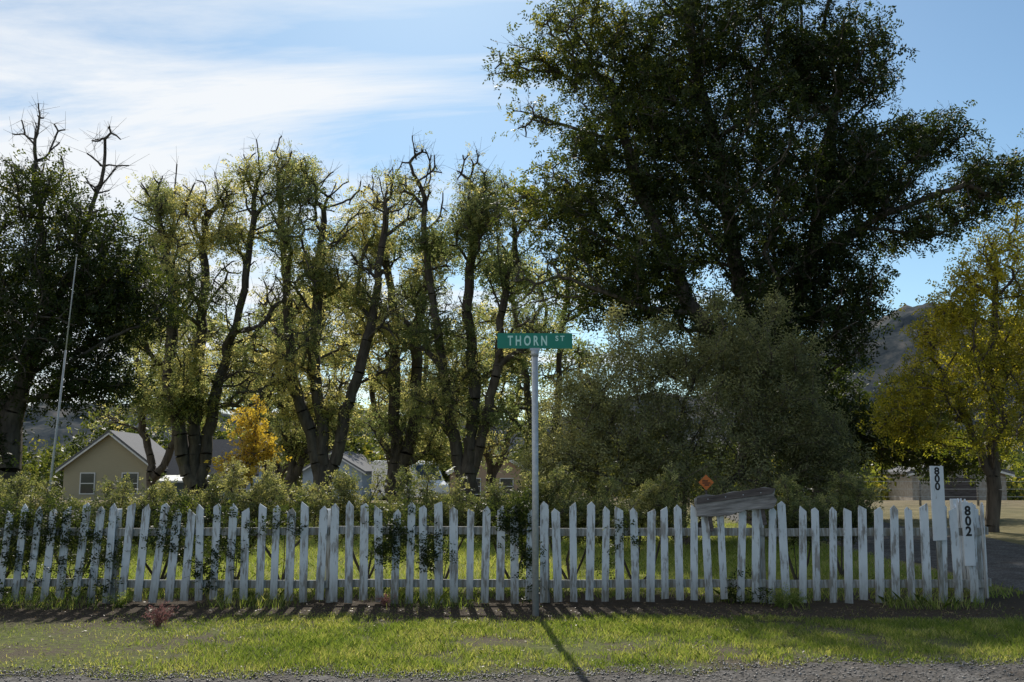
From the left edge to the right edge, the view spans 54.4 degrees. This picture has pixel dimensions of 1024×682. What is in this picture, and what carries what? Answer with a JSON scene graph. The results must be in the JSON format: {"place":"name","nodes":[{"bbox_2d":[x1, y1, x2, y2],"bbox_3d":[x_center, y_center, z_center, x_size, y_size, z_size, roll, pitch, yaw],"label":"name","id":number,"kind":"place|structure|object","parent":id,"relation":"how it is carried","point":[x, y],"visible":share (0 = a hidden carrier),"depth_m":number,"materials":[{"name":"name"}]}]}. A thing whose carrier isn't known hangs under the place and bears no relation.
{"place":"outdoors","nodes":[
{"label":"outdoors","id":0,"kind":"place"},
{"bbox_2d":[0,521,1022,598],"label":"lawn grass","id":1,"kind":"structure","parent":0,"point":[599,552],"depth_m":15.20,"materials":[{"name":"green plant"}]},
{"bbox_2d":[0,475,1023,681],"bbox_3d":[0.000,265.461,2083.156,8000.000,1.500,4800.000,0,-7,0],"label":"ground","id":2,"kind":"structure","parent":0,"point":[1011,526],"depth_m":10.25,"materials":[{"name":"green plant"}]},
{"bbox_2d":[0,460,36,502],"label":"hedge shrub","id":3,"kind":"object","parent":2,"relation":"on","point":[9,490],"visible":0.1,"depth_m":15.08,"materials":[{"name":"green plant"}]},
{"bbox_2d":[0,470,60,578],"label":"hedge shrub","id":4,"kind":"object","parent":2,"relation":"on","point":[21,488],"visible":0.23,"depth_m":12.94,"materials":[{"name":"green plant"}]},
{"bbox_2d":[40,254,77,562],"bbox_3d":[-7.277,1.053,15.994,0.329,4.982,0.043,0,-7,0],"label":"thin flagpole","id":5,"kind":"object","parent":2,"relation":"on","point":[55,437],"visible":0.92,"depth_m":16.00,"materials":[{"name":"metal"}]},
{"bbox_2d":[8,473,142,577],"bbox_3d":[-5.598,2.428,12.817,1.689,1.475,1.088,0,-7,0],"label":"hedge shrub","id":6,"kind":"object","parent":2,"relation":"on","point":[108,489],"visible":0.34,"depth_m":12.76,"materials":[{"name":"green plant"}]},
{"bbox_2d":[0,95,200,494],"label":"leafy dark tree","id":7,"kind":"object","parent":2,"relation":"on","point":[103,295],"visible":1,"depth_m":24.32,"materials":[{"name":"green plant"}]},
{"bbox_2d":[101,587,136,607],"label":"leafy weed plant","id":8,"kind":"object","parent":2,"relation":"on","point":[123,600],"visible":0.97,"depth_m":10.90,"materials":[{"name":"green plant"}]},
{"bbox_2d":[141,599,180,626],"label":"red weed plant","id":9,"kind":"object","parent":2,"relation":"on","point":[158,617],"visible":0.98,"depth_m":9.63,"materials":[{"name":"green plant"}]},
{"bbox_2d":[55,430,268,499],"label":"cream farmhouse","id":10,"kind":"object","parent":2,"relation":"on","point":[119,455],"visible":0.43,"depth_m":56.58,"materials":[{"name":"beige paint"}]},
{"bbox_2d":[80,474,93,492],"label":"window pane","id":11,"kind":"structure","parent":10,"relation":"in","point":[85,478],"depth_m":56.18,"materials":[{"name":"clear glass"}]},
{"bbox_2d":[79,472,95,493],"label":"window frame","id":12,"kind":"structure","parent":10,"relation":"in","point":[94,473],"depth_m":56.22,"materials":[{"name":"white wood"}]},
{"bbox_2d":[122,474,136,492],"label":"window pane","id":13,"kind":"structure","parent":10,"relation":"in","point":[133,476],"depth_m":56.52,"materials":[{"name":"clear glass"}]},
{"bbox_2d":[121,472,138,493],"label":"window frame","id":14,"kind":"structure","parent":10,"relation":"in","point":[137,473],"depth_m":56.58,"materials":[{"name":"white wood"}]},
{"bbox_2d":[205,480,217,495],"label":"window pane","id":15,"kind":"structure","parent":10,"relation":"in","point":[207,483],"depth_m":59.50,"materials":[{"name":"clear glass"}]},
{"bbox_2d":[236,482,245,493],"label":"window pane","id":16,"kind":"structure","parent":10,"relation":"in","point":[244,482],"depth_m":59.71,"materials":[{"name":"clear glass"}]},
{"bbox_2d":[80,311,249,501],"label":"locust tree","id":17,"kind":"object","parent":2,"relation":"on","point":[153,473],"visible":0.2,"depth_m":43.62,"materials":[{"name":"green plant"}]},
{"bbox_2d":[111,472,227,579],"bbox_3d":[-4.622,2.462,13.119,1.660,1.482,1.033,0,-7,0],"label":"hedge shrub","id":18,"kind":"object","parent":2,"relation":"on","point":[165,488],"visible":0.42,"depth_m":13.05,"materials":[{"name":"green plant"}]},
{"bbox_2d":[111,132,311,512],"bbox_3d":[-9.971,-0.582,30.881,6.994,12.501,4.861,-3,-8,22],"label":"locust tree","id":19,"kind":"object","parent":2,"relation":"on","point":[183,395],"visible":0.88,"depth_m":30.91,"materials":[{"name":"green plant"}]},
{"bbox_2d":[181,471,294,579],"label":"hedge shrub","id":20,"kind":"object","parent":2,"relation":"on","point":[213,503],"visible":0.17,"depth_m":13.14,"materials":[{"name":"green plant"}]},
{"bbox_2d":[204,393,291,541],"bbox_3d":[-5.302,2.518,19.870,1.687,3.047,1.002,-1,-7,11],"label":"orange sapling","id":21,"kind":"object","parent":2,"relation":"on","point":[257,448],"visible":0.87,"depth_m":19.83,"materials":[{"name":"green plant"}]},
{"bbox_2d":[209,452,346,579],"bbox_3d":[-2.985,2.291,12.843,1.952,1.748,1.079,0,-7,0],"label":"hedge shrub","id":22,"kind":"object","parent":2,"relation":"on","point":[236,471],"visible":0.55,"depth_m":12.79,"materials":[{"name":"green plant"}]},
{"bbox_2d":[205,314,377,499],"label":"locust tree","id":23,"kind":"object","parent":2,"relation":"on","point":[279,468],"visible":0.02,"depth_m":46.47,"materials":[{"name":"green plant"}]},
{"bbox_2d":[206,265,388,500],"bbox_3d":[-8.828,1.736,40.116,7.906,10.079,5.951,0,-7,0],"label":"locust tree","id":24,"kind":"object","parent":2,"relation":"on","point":[293,443],"visible":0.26,"depth_m":39.79,"materials":[{"name":"green plant"}]},
{"bbox_2d":[199,132,432,506],"bbox_3d":[-6.403,-0.570,31.815,7.752,12.720,5.642,0,-7,0],"label":"locust tree","id":25,"kind":"object","parent":2,"relation":"on","point":[318,275],"visible":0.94,"depth_m":31.52,"materials":[{"name":"green plant"}]},
{"bbox_2d":[302,451,374,499],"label":"pale blue cottage","id":26,"kind":"structure","parent":2,"relation":"on","point":[359,464],"depth_m":75.50,"materials":[{"name":"paint"}]},
{"bbox_2d":[311,463,428,578],"bbox_3d":[-1.873,2.415,13.211,1.585,1.597,1.063,2,-7,-16],"label":"hedge shrub","id":27,"kind":"object","parent":2,"relation":"on","point":[343,487],"visible":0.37,"depth_m":13.16,"materials":[{"name":"green plant"}]},
{"bbox_2d":[375,594,396,606],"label":"red weed plant","id":28,"kind":"object","parent":2,"relation":"on","point":[385,600],"visible":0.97,"depth_m":10.99,"materials":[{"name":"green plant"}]},
{"bbox_2d":[329,221,467,508],"bbox_3d":[-3.454,0.730,34.575,4.572,10.717,5.887,-6,-9,38],"label":"locust tree","id":29,"kind":"object","parent":2,"relation":"on","point":[403,449],"visible":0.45,"depth_m":34.33,"materials":[{"name":"green plant"}]},
{"bbox_2d":[320,286,488,484],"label":"locust tree","id":30,"kind":"object","parent":2,"relation":"on","point":[348,355],"visible":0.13,"depth_m":43.28,"materials":[{"name":"green plant"}]},
{"bbox_2d":[371,460,448,499],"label":"white van","id":31,"kind":"object","parent":2,"relation":"on","point":[438,489],"visible":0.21,"depth_m":56.28,"materials":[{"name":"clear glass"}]},
{"bbox_2d":[382,460,497,578],"bbox_3d":[-0.870,2.358,12.887,1.766,1.630,1.062,0,-7,0],"label":"hedge shrub","id":32,"kind":"object","parent":2,"relation":"on","point":[458,496],"visible":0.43,"depth_m":12.79,"materials":[{"name":"green plant"}]},
{"bbox_2d":[350,128,586,507],"bbox_3d":[-1.276,-0.633,31.588,7.451,12.783,5.102,-2,-7,14],"label":"locust tree","id":33,"kind":"object","parent":2,"relation":"on","point":[476,214],"visible":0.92,"depth_m":30.85,"materials":[{"name":"green plant"}]},
{"bbox_2d":[445,447,526,499],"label":"tan bungalow","id":34,"kind":"object","parent":2,"relation":"on","point":[505,479],"visible":0.29,"depth_m":73.35,"materials":[{"name":"beige paint"}]},
{"bbox_2d":[500,479,512,493],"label":"window pane","id":35,"kind":"structure","parent":34,"relation":"in","point":[506,482],"depth_m":73.31,"materials":[{"name":"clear glass"}]},
{"bbox_2d":[419,300,563,498],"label":"locust tree","id":36,"kind":"object","parent":2,"relation":"on","point":[492,468],"visible":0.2,"depth_m":45.46,"materials":[{"name":"green plant"}]},
{"bbox_2d":[0,498,991,603],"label":"white picket fence","id":37,"kind":"object","parent":2,"relation":"on","point":[972,579],"visible":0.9,"depth_m":11.28,"materials":[{"name":"paint"}]},
{"bbox_2d":[0,480,772,603],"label":"climbing vine","id":38,"kind":"object","parent":37,"relation":"attached to","point":[509,518],"visible":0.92,"depth_m":11.28,"materials":[{"name":"green plant"}]},
{"bbox_2d":[694,487,776,531],"bbox_3d":[2.547,1.908,11.288,0.924,0.421,0.090,-7,-14,2],"label":"weathered wood sign","id":39,"kind":"object","parent":37,"relation":"attached to","point":[762,499],"visible":1,"depth_m":11.28,"materials":[{"name":"wood"}]},
{"bbox_2d":[961,502,975,565],"bbox_3d":[5.171,2.183,11.279,0.122,0.715,0.027,0,-7,-2],"label":"house number post","id":40,"kind":"object","parent":37,"relation":"attached to","point":[968,532],"visible":1,"depth_m":11.27,"materials":[{"name":"white paint"}]},
{"bbox_2d":[0,586,1004,610],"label":"tall weeds","id":41,"kind":"object","parent":2,"relation":"on","point":[447,598],"visible":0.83,"depth_m":11.01,"materials":[{"name":"green plant"}]},
{"bbox_2d":[0,598,1022,674],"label":"fallen leaves","id":42,"kind":"object","parent":2,"relation":"on","point":[681,613],"visible":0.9,"depth_m":10.32,"materials":[{"name":"brown plant"}]},
{"bbox_2d":[0,606,1023,679],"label":"verge grass","id":43,"kind":"structure","parent":2,"relation":"on","point":[314,642],"depth_m":8.70,"materials":[{"name":"green plant"}]},
{"bbox_2d":[474,472,561,578],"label":"hedge shrub","id":44,"kind":"object","parent":2,"relation":"on","point":[495,490],"visible":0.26,"depth_m":12.99,"materials":[{"name":"green plant"}]},
{"bbox_2d":[21,402,1023,499],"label":"distant trees","id":45,"kind":"object","parent":2,"relation":"on","point":[362,446],"visible":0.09,"depth_m":83.79,"materials":[{"name":"green plant"}]},
{"bbox_2d":[427,230,627,475],"bbox_3d":[0.672,0.486,38.122,8.302,12.069,6.255,3,-8,-20],"label":"locust tree","id":46,"kind":"object","parent":2,"relation":"on","point":[558,363],"visible":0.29,"depth_m":37.77,"materials":[{"name":"green plant"}]},
{"bbox_2d":[497,333,571,615],"bbox_3d":[0.245,1.405,10.487,0.804,3.001,0.079,0,-7,-1],"label":"street name sign","id":47,"kind":"object","parent":2,"relation":"on","point":[534,343],"visible":1,"depth_m":10.57,"materials":[{"name":"metal"}]},
{"bbox_2d":[514,462,624,579],"bbox_3d":[0.760,2.375,12.954,1.486,1.613,1.076,0,-7,0],"label":"hedge shrub","id":48,"kind":"object","parent":2,"relation":"on","point":[564,505],"visible":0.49,"depth_m":12.92,"materials":[{"name":"green plant"}]},
{"bbox_2d":[576,461,690,578],"bbox_3d":[1.538,2.340,12.666,1.609,1.613,1.039,0,-7,0],"label":"hedge shrub","id":49,"kind":"object","parent":2,"relation":"on","point":[656,496],"visible":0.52,"depth_m":12.56,"materials":[{"name":"green plant"}]},
{"bbox_2d":[499,274,885,544],"bbox_3d":[3.529,1.401,19.961,6.390,5.570,5.337,5,-9,-36],"label":"olive shrub","id":50,"kind":"object","parent":2,"relation":"on","point":[816,455],"visible":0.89,"depth_m":19.65,"materials":[{"name":"green plant"}]},
{"bbox_2d":[699,475,713,493],"bbox_3d":[3.380,3.016,17.273,0.269,1.385,0.041,0,-7,0],"label":"orange diamond sign","id":51,"kind":"object","parent":2,"relation":"on","point":[706,482],"visible":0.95,"depth_m":17.32,"materials":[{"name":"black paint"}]},
{"bbox_2d":[482,0,1023,524],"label":"locust tree","id":52,"kind":"object","parent":2,"relation":"on","point":[650,88],"visible":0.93,"depth_m":26.94,"materials":[{"name":"green plant"}]},
{"bbox_2d":[759,582,796,607],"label":"leafy weed plant","id":53,"kind":"object","parent":2,"relation":"on","point":[780,597],"visible":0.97,"depth_m":10.93,"materials":[{"name":"green plant"}]},
{"bbox_2d":[784,587,807,606],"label":"leafy weed plant","id":54,"kind":"object","parent":2,"relation":"on","point":[798,600],"visible":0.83,"depth_m":11.02,"materials":[{"name":"green plant"}]},
{"bbox_2d":[764,472,838,579],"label":"hedge shrub","id":55,"kind":"object","parent":2,"relation":"on","point":[792,497],"visible":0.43,"depth_m":12.91,"materials":[{"name":"green plant"}]},
{"bbox_2d":[803,468,889,576],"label":"hedge shrub","id":56,"kind":"object","parent":2,"relation":"on","point":[851,503],"visible":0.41,"depth_m":13.91,"materials":[{"name":"green plant"}]},
{"bbox_2d":[687,476,1023,505],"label":"wire field fence","id":57,"kind":"object","parent":2,"relation":"on","point":[920,501],"visible":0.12,"depth_m":39.55,"materials":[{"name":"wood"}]},
{"bbox_2d":[710,331,1022,502],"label":"dark tree","id":58,"kind":"object","parent":2,"relation":"on","point":[953,469],"visible":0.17,"depth_m":30.23,"materials":[{"name":"green plant"}]},
{"bbox_2d":[852,193,1023,531],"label":"yellowing tree","id":59,"kind":"object","parent":2,"relation":"on","point":[924,422],"visible":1,"depth_m":23.82,"materials":[{"name":"yellow plant"}]},
{"bbox_2d":[929,466,946,602],"bbox_3d":[4.847,2.188,11.300,0.151,1.530,0.068,0,-7,1],"label":"house number post","id":60,"kind":"object","parent":2,"relation":"on","point":[938,504],"visible":1,"depth_m":11.30,"materials":[{"name":"white paint"}]},
{"bbox_2d":[879,460,1014,499],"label":"farm shed","id":61,"kind":"structure","parent":2,"relation":"on","point":[910,491],"depth_m":53.51,"materials":[{"name":"metal"}]},
{"bbox_2d":[944,477,976,499],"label":"shed door","id":62,"kind":"structure","parent":61,"relation":"in","point":[964,489],"depth_m":53.37,"materials":[{"name":"grey wood"}]},
{"bbox_2d":[0,652,1023,681],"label":"gravel road","id":63,"kind":"structure","parent":0,"point":[898,672],"depth_m":7.26,"materials":[{"name":"grey gravel"}]},
{"bbox_2d":[0,0,1023,420],"label":"sky","id":64,"kind":"structure","parent":0,"point":[350,82],"materials":[{"name":"blue"}]},
{"bbox_2d":[22,301,1023,471],"bbox_3d":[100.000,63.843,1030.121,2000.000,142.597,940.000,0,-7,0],"label":"hills","id":65,"kind":"structure","parent":0,"point":[892,354],"depth_m":745.66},
{"bbox_2d":[724,513,1023,591],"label":"gravel driveway","id":66,"kind":"structure","parent":0,"point":[1005,562],"depth_m":17.25,"materials":[{"name":"grey gravel"}]}
]}

